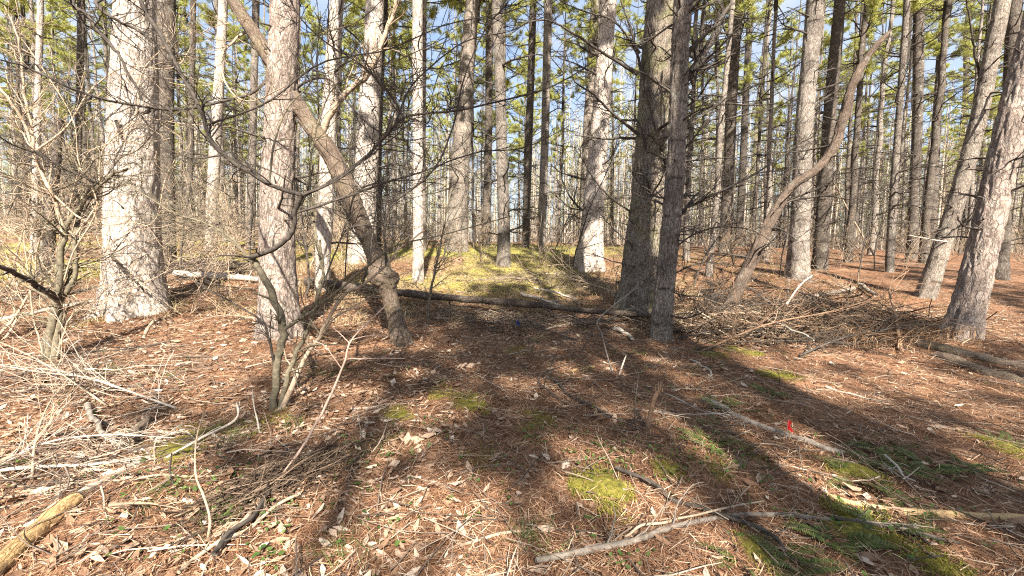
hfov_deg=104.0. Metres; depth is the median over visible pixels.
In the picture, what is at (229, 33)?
pine tree
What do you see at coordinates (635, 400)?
standing stick
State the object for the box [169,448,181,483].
standing stick
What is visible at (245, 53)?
pine tree
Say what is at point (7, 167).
pine tree
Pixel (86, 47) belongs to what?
pine tree
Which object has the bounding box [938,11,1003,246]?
pine tree
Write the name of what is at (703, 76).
pine tree
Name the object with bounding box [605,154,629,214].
bare tree
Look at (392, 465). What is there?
leaf litter
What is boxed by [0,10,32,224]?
pine tree
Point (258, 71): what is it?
pine tree
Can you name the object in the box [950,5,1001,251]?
pine tree
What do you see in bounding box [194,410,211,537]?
bent twig
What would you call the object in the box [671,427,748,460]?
fern
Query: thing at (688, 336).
dead bough
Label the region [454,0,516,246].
pine tree
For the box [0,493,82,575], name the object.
peeled log
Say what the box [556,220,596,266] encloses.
bare sapling
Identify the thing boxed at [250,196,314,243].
bare sapling
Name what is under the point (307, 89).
pine tree
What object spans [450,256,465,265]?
grass stub
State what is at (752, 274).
dead bough
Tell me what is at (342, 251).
bare sapling
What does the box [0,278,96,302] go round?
fallen log
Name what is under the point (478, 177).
pine tree
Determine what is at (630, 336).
fallen branch
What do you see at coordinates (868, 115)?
pine tree
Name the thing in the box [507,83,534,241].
pine tree
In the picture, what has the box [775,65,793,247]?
pine tree
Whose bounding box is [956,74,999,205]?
pine tree
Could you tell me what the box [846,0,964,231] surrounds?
pine tree
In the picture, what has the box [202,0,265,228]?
pine tree
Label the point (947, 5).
pine tree
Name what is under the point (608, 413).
twig litter
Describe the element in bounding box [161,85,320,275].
leafless sapling
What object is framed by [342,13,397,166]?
pine tree
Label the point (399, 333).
crooked tree
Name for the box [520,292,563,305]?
fallen branch
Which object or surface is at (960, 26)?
pine tree
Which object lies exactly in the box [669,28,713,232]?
pine tree
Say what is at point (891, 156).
leafless sapling
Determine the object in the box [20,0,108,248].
pine tree
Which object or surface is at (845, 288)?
dead bough
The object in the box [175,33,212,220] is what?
pine tree
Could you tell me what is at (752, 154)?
pine tree
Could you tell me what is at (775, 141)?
pine tree
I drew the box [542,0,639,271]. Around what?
pine tree
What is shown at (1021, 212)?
pine tree
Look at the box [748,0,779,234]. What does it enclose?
pine tree
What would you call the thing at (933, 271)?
pine tree
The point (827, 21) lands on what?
pine tree
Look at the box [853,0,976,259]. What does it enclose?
pine tree
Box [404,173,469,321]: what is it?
bare sapling
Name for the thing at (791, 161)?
pine tree
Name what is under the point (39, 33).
pine tree
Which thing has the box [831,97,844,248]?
pine tree
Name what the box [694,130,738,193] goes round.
bare tree
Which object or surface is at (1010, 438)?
fern
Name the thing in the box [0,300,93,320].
fallen log
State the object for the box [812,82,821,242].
pine tree
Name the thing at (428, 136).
pine tree
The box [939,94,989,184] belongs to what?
pine tree
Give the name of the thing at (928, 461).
fern
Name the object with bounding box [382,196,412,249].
bare sapling
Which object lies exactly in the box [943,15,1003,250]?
pine tree
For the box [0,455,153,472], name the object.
fallen branch
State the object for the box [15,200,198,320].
bare sapling
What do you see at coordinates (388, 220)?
bare sapling
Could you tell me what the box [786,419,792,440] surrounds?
marking flag
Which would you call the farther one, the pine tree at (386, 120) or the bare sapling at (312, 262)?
the pine tree at (386, 120)
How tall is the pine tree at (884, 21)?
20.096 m
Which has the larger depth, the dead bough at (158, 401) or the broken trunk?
the broken trunk
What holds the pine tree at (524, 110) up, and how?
on the ground at (614, 487)
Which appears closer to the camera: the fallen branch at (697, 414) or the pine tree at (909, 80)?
the fallen branch at (697, 414)
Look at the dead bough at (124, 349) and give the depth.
4.96 m
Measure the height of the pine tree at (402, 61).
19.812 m
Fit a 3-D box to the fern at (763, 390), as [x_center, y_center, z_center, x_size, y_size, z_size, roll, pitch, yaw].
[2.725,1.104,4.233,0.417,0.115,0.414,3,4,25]
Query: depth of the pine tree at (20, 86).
32.20 m
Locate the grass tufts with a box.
[93,310,753,571]
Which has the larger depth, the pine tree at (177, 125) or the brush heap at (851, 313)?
the pine tree at (177, 125)
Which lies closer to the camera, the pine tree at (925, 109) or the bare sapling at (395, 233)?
the bare sapling at (395, 233)
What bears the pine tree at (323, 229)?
on the ground at (614, 487)
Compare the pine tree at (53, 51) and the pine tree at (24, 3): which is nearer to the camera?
the pine tree at (24, 3)
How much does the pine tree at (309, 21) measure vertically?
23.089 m
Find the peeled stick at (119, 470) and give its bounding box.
[77,455,148,495]
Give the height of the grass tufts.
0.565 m
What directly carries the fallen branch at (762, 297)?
on the brush heap at (851, 313)
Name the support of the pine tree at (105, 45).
on the ground at (614, 487)
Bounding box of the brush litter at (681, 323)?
[551,283,884,359]
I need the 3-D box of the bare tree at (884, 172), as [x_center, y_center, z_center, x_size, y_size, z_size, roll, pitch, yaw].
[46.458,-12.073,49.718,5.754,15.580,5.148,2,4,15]
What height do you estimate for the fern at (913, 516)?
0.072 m
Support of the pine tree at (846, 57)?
on the ground at (614, 487)
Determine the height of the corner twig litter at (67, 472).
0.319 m
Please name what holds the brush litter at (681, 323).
on the ground at (614, 487)
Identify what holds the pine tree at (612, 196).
on the ground at (614, 487)
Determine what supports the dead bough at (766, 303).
in the brush heap at (851, 313)
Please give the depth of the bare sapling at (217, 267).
6.85 m
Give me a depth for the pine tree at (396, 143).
52.44 m
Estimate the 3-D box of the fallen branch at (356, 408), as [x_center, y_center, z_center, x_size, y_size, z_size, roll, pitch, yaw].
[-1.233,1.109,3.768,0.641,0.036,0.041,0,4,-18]
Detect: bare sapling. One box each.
[0,111,104,250]
[0,126,101,252]
[0,174,99,295]
[0,181,118,339]
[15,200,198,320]
[61,141,209,233]
[94,219,258,314]
[160,178,257,298]
[161,152,257,258]
[162,223,239,267]
[175,191,215,254]
[184,170,249,250]
[213,206,295,259]
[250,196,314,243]
[298,205,347,265]
[300,198,350,250]
[314,211,354,259]
[381,200,395,242]
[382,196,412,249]
[394,205,441,243]
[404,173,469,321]
[434,221,454,247]
[469,204,493,245]
[517,238,555,266]
[551,224,579,252]
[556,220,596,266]
[611,268,620,294]
[674,284,728,312]
[695,246,735,296]
[759,240,829,266]
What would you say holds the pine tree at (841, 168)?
on the ground at (614, 487)
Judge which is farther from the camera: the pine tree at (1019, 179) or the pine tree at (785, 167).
the pine tree at (1019, 179)
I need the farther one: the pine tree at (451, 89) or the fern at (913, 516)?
the pine tree at (451, 89)
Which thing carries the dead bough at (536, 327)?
on the ground at (614, 487)
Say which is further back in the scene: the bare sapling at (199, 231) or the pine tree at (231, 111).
the pine tree at (231, 111)
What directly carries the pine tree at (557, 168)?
on the ground at (614, 487)
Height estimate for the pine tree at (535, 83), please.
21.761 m
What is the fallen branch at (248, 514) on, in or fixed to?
on the ground at (614, 487)
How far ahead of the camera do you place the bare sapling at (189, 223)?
14.00 m
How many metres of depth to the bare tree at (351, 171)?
47.57 m
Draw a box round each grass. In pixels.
[0,239,942,318]
[88,252,812,339]
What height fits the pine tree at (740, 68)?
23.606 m
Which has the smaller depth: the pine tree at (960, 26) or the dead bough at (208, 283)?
the dead bough at (208, 283)
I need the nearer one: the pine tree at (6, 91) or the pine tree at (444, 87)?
the pine tree at (6, 91)
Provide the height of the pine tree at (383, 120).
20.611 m
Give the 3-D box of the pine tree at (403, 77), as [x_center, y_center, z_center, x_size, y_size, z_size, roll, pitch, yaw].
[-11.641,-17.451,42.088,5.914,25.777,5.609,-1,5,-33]
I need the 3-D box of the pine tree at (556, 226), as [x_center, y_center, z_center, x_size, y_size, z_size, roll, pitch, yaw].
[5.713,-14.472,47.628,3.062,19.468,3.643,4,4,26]
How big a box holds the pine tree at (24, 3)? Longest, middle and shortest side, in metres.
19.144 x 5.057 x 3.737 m
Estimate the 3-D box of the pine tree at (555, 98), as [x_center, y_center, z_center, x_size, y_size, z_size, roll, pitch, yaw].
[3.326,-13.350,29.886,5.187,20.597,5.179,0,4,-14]
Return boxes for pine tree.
[0,0,50,229]
[0,0,74,237]
[0,0,85,244]
[0,0,99,253]
[0,1,63,209]
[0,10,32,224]
[0,34,51,219]
[0,79,17,218]
[0,124,20,198]
[18,1,109,211]
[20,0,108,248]
[28,2,96,211]
[30,10,103,201]
[33,0,110,236]
[41,0,110,232]
[44,0,187,177]
[72,85,102,231]
[84,0,105,200]
[84,0,174,322]
[87,1,111,60]
[156,0,197,262]
[174,0,207,232]
[174,0,246,244]
[174,78,198,199]
[175,0,230,210]
[175,8,209,185]
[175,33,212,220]
[175,60,208,233]
[178,0,248,236]
[186,0,250,250]
[196,0,257,239]
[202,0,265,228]
[205,0,269,248]
[207,0,328,340]
[207,22,258,234]
[224,78,246,198]
[225,86,261,232]
[227,37,263,231]
[228,0,313,174]
[245,2,265,208]
[265,0,326,237]
[295,0,391,291]
[299,23,344,197]
[302,73,322,224]
[306,94,341,184]
[307,0,364,234]
[316,0,409,264]
[336,11,363,225]
[341,0,411,249]
[341,77,356,163]
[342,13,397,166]
[346,82,353,219]
[348,0,412,225]
[356,0,433,218]
[360,0,442,238]
[381,0,411,236]
[383,75,410,225]
[384,6,429,228]
[388,0,465,251]
[388,22,439,239]
[391,0,454,282]
[408,105,435,206]
[426,5,481,213]
[426,46,458,226]
[426,86,446,237]
[427,0,508,251]
[429,73,447,238]
[437,95,453,186]
[443,0,506,243]
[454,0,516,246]
[463,0,544,267]
[468,13,495,226]
[469,10,518,229]
[469,118,495,239]
[474,103,493,224]
[476,0,542,218]
[482,0,744,312]
[492,105,520,221]
[502,0,569,248]
[507,31,550,241]
[507,37,552,241]
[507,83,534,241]
[508,50,540,224]
[511,0,570,251]
[511,156,531,241]
[524,0,590,241]
[539,69,570,242]
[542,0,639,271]
[547,126,574,230]
[549,123,570,242]
[554,0,637,238]
[559,0,631,211]
[607,72,630,243]
[607,82,628,231]
[612,0,646,210]
[617,86,638,182]
[619,3,691,199]
[619,77,639,131]
[624,0,844,341]
[664,0,726,199]
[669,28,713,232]
[679,1,723,242]
[680,0,757,260]
[683,0,791,276]
[684,42,719,245]
[690,0,777,252]
[693,0,769,248]
[693,110,723,223]
[704,23,758,209]
[708,82,752,228]
[714,0,777,246]
[719,0,804,247]
[726,0,819,260]
[735,107,764,246]
[736,63,765,243]
[746,139,759,237]
[747,1,794,223]
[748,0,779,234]
[750,97,793,204]
[754,21,825,247]
[759,0,800,247]
[771,0,853,280]
[773,114,795,243]
[774,59,800,237]
[775,7,856,228]
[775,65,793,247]
[789,0,842,248]
[790,0,881,269]
[795,0,869,247]
[812,0,902,262]
[812,17,867,224]
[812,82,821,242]
[813,0,902,251]
[819,53,865,230]
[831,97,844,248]
[832,0,936,254]
[834,141,846,234]
[838,16,898,248]
[840,34,886,247]
[842,88,875,226]
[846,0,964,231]
[847,0,934,242]
[847,0,947,272]
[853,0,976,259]
[856,127,872,247]
[864,107,893,232]
[865,106,889,237]
[878,17,951,219]
[878,160,902,248]
[883,0,1023,299]
[884,123,925,217]
[887,68,923,249]
[888,0,998,263]
[903,122,946,248]
[907,0,990,248]
[909,63,968,222]
[920,0,1002,235]
[923,11,1023,340]
[931,0,1023,254]
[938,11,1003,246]
[938,104,951,205]
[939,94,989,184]
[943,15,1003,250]
[949,0,1023,235]
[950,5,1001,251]
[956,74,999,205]
[957,0,978,163]
[961,0,1023,280]
[988,103,1023,251]
[993,95,1023,253]
[1011,158,1023,240]
[1012,154,1023,249]
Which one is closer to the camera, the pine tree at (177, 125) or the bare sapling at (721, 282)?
the bare sapling at (721, 282)
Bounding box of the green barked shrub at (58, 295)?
[0,0,247,360]
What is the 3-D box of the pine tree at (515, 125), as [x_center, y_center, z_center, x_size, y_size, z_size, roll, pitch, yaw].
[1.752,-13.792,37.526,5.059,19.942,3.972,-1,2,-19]
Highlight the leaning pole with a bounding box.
[833,180,873,254]
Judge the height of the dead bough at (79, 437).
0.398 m
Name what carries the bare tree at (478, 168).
on the ground at (614, 487)
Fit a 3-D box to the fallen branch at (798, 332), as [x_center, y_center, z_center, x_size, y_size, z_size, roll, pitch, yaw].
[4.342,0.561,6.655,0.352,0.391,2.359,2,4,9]
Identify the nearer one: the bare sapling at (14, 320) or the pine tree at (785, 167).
the bare sapling at (14, 320)
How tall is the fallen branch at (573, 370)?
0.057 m
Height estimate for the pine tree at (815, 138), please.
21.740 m
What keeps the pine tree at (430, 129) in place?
on the ground at (614, 487)
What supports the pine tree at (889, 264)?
on the ground at (614, 487)
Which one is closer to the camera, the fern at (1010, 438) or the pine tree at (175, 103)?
the fern at (1010, 438)
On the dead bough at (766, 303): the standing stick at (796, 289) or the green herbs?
the standing stick at (796, 289)
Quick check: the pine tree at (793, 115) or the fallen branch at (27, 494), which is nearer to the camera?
the fallen branch at (27, 494)
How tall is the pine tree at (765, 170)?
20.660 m
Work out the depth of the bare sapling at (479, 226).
22.01 m
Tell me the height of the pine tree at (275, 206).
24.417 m
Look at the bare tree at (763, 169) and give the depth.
55.48 m
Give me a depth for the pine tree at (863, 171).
42.00 m
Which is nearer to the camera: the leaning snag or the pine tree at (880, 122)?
the leaning snag
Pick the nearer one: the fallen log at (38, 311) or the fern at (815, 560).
the fern at (815, 560)
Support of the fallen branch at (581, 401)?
on the ground at (614, 487)
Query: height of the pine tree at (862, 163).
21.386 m
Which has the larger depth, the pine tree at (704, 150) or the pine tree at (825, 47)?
the pine tree at (704, 150)
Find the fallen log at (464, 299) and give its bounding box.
[303,277,648,317]
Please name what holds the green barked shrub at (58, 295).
on the ground at (614, 487)
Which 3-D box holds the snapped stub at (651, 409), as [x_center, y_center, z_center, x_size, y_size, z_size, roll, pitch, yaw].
[1.162,0.990,3.282,0.161,0.460,0.058,0,4,-19]
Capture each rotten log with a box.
[916,340,1023,369]
[932,351,1023,384]
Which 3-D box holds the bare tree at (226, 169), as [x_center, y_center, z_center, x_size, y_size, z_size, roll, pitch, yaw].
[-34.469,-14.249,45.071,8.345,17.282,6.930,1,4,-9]
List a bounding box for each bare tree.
[19,94,101,177]
[82,102,104,175]
[174,134,205,193]
[176,78,244,205]
[295,130,311,224]
[315,127,353,225]
[468,130,482,194]
[531,159,562,213]
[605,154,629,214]
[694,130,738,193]
[746,130,792,195]
[831,125,871,212]
[831,162,862,239]
[868,129,907,237]
[888,131,945,233]
[920,119,966,217]
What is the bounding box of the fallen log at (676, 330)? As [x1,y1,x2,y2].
[673,319,808,339]
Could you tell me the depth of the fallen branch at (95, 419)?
3.36 m
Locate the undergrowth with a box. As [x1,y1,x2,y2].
[0,188,1023,267]
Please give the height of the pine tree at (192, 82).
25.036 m
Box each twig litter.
[0,239,1023,575]
[0,331,315,432]
[0,388,321,539]
[421,264,698,304]
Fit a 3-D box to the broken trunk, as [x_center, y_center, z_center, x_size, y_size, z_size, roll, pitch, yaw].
[-11.305,-1.990,9.749,1.432,4.092,1.321,-2,5,-37]
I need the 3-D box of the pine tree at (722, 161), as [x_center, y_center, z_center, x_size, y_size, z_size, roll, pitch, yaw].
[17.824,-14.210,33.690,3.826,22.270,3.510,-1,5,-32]
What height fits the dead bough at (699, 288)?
2.578 m
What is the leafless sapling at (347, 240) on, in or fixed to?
on the ground at (614, 487)
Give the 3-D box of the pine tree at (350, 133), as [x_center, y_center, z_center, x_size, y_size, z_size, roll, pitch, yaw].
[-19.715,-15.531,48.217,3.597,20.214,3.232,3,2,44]
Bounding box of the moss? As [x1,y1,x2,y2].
[68,303,1023,575]
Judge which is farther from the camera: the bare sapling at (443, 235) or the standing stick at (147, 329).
the bare sapling at (443, 235)
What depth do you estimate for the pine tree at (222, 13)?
15.82 m
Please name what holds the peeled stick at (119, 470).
on the ground at (614, 487)
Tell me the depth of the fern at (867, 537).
2.12 m
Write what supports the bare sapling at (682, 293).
on the ground at (614, 487)
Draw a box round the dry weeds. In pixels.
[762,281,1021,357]
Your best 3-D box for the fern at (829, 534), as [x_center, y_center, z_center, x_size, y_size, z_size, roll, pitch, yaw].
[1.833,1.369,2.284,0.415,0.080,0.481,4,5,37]
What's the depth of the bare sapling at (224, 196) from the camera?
8.00 m
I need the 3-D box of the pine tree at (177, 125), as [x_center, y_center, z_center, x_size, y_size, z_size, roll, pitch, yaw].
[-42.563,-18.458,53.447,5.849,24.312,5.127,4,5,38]
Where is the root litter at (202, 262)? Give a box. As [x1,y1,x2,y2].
[80,239,312,281]
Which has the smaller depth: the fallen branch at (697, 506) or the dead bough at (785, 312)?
the fallen branch at (697, 506)
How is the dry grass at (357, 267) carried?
on the ground at (614, 487)
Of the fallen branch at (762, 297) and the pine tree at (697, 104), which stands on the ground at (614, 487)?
the pine tree at (697, 104)
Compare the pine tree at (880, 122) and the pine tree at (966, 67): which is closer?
the pine tree at (880, 122)
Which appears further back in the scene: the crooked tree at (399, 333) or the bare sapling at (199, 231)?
the bare sapling at (199, 231)
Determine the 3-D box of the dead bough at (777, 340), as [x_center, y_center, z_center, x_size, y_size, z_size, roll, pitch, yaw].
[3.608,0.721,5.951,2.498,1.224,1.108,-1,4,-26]
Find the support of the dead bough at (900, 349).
on the ground at (614, 487)
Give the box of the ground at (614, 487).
[0,231,1023,575]
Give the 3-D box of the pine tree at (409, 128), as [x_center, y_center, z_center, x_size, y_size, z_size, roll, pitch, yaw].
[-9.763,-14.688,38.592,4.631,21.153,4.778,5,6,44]
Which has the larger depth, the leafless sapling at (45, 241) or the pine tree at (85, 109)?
the pine tree at (85, 109)
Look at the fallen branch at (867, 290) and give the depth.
10.24 m
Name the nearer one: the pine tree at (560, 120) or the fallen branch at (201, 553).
the fallen branch at (201, 553)
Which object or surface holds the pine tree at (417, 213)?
on the ground at (614, 487)
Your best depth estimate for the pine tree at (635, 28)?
22.80 m
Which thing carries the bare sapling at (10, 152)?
on the ground at (614, 487)
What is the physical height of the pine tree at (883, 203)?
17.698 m
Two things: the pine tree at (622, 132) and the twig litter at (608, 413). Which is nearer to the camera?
the twig litter at (608, 413)
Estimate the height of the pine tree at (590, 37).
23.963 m
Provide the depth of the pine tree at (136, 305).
6.91 m
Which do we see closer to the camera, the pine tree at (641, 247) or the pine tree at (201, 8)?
the pine tree at (641, 247)
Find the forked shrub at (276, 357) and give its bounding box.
[67,0,608,410]
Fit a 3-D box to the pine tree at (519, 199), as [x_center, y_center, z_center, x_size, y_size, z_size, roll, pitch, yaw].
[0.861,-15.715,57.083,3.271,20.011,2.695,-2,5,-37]
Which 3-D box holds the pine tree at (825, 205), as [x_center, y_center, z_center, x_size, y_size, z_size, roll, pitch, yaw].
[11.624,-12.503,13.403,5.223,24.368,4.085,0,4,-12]
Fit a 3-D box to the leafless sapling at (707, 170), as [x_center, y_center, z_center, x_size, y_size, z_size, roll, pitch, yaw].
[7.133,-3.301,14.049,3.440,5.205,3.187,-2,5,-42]
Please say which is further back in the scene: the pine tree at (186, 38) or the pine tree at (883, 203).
the pine tree at (883, 203)
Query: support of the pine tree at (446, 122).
on the ground at (614, 487)
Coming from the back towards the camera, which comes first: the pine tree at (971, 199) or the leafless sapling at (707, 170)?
the pine tree at (971, 199)
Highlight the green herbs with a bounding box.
[3,311,1022,575]
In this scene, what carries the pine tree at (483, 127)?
on the ground at (614, 487)
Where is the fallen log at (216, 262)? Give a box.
[164,249,253,266]
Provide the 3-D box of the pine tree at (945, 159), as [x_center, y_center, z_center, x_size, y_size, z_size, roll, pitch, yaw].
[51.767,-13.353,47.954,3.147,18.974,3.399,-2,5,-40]
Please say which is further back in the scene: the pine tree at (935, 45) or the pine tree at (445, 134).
the pine tree at (445, 134)
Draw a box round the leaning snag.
[698,29,890,316]
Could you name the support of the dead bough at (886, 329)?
on the brush heap at (851, 313)
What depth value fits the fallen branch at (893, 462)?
2.78 m
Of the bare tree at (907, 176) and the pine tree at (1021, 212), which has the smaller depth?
the pine tree at (1021, 212)
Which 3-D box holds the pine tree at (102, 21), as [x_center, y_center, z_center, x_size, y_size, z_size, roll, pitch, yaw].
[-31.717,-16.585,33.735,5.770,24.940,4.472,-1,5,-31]
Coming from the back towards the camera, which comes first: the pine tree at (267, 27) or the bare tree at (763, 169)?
the bare tree at (763, 169)
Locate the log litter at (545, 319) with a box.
[302,295,646,342]
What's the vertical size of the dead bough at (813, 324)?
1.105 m
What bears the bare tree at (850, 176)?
on the ground at (614, 487)
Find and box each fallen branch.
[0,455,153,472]
[4,461,222,498]
[85,402,128,445]
[122,414,151,447]
[177,492,300,573]
[209,305,404,560]
[211,440,320,555]
[344,403,405,409]
[380,528,534,566]
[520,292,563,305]
[534,279,578,301]
[535,482,937,563]
[549,367,644,430]
[569,365,594,371]
[587,264,716,325]
[613,326,633,339]
[615,465,786,551]
[624,500,763,537]
[654,410,730,415]
[665,393,745,425]
[689,359,712,377]
[702,397,844,455]
[739,304,814,340]
[747,287,781,312]
[760,278,855,303]
[825,386,907,408]
[826,493,1023,519]
[834,511,960,551]
[857,283,877,296]
[879,454,915,481]
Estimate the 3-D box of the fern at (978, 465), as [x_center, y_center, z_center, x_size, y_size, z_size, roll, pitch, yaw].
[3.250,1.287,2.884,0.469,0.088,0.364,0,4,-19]
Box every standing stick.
[142,319,155,337]
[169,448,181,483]
[252,387,259,432]
[619,355,626,374]
[634,369,647,430]
[786,274,813,304]
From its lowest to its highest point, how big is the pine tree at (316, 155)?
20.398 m
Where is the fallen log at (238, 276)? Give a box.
[172,268,299,283]
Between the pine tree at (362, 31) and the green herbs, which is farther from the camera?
the pine tree at (362, 31)
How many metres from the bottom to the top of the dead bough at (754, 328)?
1.527 m
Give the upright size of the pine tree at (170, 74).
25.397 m
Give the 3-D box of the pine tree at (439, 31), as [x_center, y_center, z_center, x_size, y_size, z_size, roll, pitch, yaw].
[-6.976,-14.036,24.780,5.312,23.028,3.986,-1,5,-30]
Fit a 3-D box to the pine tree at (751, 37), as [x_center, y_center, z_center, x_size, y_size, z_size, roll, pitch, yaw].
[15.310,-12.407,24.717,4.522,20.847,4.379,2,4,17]
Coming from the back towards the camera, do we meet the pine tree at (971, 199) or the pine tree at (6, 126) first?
the pine tree at (6, 126)
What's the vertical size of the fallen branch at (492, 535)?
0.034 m
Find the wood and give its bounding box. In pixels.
[0,63,1023,251]
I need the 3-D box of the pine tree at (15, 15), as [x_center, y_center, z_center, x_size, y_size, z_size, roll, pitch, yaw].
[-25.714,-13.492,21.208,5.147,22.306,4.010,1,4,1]
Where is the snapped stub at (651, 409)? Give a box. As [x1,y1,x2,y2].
[645,381,662,432]
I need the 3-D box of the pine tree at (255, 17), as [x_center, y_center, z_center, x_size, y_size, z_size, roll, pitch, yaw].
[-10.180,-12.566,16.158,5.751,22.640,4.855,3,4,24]
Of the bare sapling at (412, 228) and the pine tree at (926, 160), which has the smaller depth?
the bare sapling at (412, 228)
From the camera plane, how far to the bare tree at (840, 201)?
57.40 m
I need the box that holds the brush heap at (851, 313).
[620,279,1023,357]
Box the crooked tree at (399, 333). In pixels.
[0,0,440,347]
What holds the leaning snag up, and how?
on the ground at (614, 487)
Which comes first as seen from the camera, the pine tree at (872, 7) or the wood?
the pine tree at (872, 7)
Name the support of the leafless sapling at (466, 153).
on the ground at (614, 487)
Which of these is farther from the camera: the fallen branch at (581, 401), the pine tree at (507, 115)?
the pine tree at (507, 115)
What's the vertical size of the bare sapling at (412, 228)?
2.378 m
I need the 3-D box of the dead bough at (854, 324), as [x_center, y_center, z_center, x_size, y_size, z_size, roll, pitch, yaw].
[5.101,0.064,7.771,3.440,1.948,2.177,4,5,35]
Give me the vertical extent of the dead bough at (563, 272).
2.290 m
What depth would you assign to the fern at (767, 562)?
1.99 m
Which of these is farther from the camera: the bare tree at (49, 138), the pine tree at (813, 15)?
the bare tree at (49, 138)
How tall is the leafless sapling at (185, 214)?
3.841 m
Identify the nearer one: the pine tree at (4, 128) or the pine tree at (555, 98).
the pine tree at (555, 98)
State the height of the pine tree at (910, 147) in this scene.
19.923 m
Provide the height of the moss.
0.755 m
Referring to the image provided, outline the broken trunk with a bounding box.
[2,118,92,277]
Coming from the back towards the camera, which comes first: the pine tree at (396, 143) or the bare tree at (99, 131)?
the pine tree at (396, 143)
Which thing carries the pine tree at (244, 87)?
on the ground at (614, 487)
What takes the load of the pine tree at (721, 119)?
on the ground at (614, 487)
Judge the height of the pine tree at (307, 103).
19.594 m
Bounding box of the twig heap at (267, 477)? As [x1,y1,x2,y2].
[89,420,409,571]
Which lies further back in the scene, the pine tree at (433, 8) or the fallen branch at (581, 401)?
the pine tree at (433, 8)
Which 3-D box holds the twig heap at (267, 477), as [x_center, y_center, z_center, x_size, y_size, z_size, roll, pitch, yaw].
[-1.432,1.160,2.636,0.953,0.288,1.942,4,5,31]
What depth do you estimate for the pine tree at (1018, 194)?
32.58 m
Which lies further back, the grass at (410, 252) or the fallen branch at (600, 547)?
the grass at (410, 252)
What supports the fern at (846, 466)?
on the ground at (614, 487)
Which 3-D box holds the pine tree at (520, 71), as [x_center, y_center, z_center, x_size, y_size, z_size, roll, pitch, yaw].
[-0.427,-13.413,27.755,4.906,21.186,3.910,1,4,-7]
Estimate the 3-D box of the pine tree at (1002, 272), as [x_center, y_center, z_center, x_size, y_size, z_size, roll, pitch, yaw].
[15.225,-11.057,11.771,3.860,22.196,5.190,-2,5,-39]
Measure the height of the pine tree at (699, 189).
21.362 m
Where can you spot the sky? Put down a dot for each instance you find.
(955, 64)
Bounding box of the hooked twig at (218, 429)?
[165,401,239,457]
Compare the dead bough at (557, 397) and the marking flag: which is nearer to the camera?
the marking flag
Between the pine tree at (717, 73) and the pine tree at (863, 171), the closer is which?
the pine tree at (717, 73)
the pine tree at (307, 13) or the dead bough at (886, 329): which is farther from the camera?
the pine tree at (307, 13)
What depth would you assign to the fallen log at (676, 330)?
6.66 m
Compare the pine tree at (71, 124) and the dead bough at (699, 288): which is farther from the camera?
the pine tree at (71, 124)
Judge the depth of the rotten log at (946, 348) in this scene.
5.57 m
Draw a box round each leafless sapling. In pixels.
[0,101,104,276]
[58,135,252,277]
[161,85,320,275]
[175,68,342,297]
[296,56,425,276]
[305,111,445,265]
[426,114,522,265]
[514,64,692,275]
[515,60,631,268]
[665,137,843,287]
[684,121,754,245]
[692,44,930,277]
[787,117,942,276]
[833,33,965,268]
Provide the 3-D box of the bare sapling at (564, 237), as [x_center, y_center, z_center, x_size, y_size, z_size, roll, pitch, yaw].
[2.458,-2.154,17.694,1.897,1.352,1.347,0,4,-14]
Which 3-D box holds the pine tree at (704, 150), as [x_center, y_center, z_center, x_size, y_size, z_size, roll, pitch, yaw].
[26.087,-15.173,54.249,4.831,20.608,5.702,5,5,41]
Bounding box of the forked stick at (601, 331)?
[597,280,641,373]
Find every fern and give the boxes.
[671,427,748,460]
[691,541,804,575]
[694,394,748,412]
[745,532,847,575]
[746,383,791,396]
[756,530,824,575]
[781,518,898,565]
[794,508,864,551]
[820,455,908,498]
[830,502,956,553]
[843,434,927,465]
[843,446,904,471]
[858,451,951,487]
[878,490,947,527]
[887,445,977,480]
[935,451,1009,476]
[978,428,1023,446]
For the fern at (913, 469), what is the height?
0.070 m
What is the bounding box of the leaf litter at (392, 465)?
[0,259,1023,575]
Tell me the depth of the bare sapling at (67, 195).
13.48 m
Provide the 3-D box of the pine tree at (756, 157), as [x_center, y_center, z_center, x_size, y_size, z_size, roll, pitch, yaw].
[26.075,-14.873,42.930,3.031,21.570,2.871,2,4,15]
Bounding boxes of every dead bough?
[0,284,136,405]
[0,307,180,423]
[0,343,102,480]
[1,394,190,463]
[20,329,175,361]
[152,292,253,335]
[165,258,254,297]
[429,296,575,340]
[456,296,606,404]
[488,231,621,292]
[517,243,620,277]
[675,219,825,309]
[677,297,851,348]
[678,243,882,343]
[680,237,835,310]
[690,163,828,316]
[692,304,816,361]
[701,263,899,350]
[703,270,875,342]
[714,278,870,325]
[771,305,862,336]
[777,256,880,316]
[788,290,919,360]
[802,284,916,346]
[847,241,941,354]
[852,302,951,342]
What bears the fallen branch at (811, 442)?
on the ground at (614, 487)
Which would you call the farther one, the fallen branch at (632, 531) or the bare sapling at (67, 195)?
the bare sapling at (67, 195)
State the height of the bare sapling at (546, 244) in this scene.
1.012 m
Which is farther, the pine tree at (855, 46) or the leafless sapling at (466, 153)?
the pine tree at (855, 46)
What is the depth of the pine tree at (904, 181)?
43.39 m
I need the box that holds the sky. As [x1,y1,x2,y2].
[0,0,1023,241]
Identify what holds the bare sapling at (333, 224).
on the ground at (614, 487)
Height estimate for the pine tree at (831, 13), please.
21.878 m
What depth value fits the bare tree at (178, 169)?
49.58 m
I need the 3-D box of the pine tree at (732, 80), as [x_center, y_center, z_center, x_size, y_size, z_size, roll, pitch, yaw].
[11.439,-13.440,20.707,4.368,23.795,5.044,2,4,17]

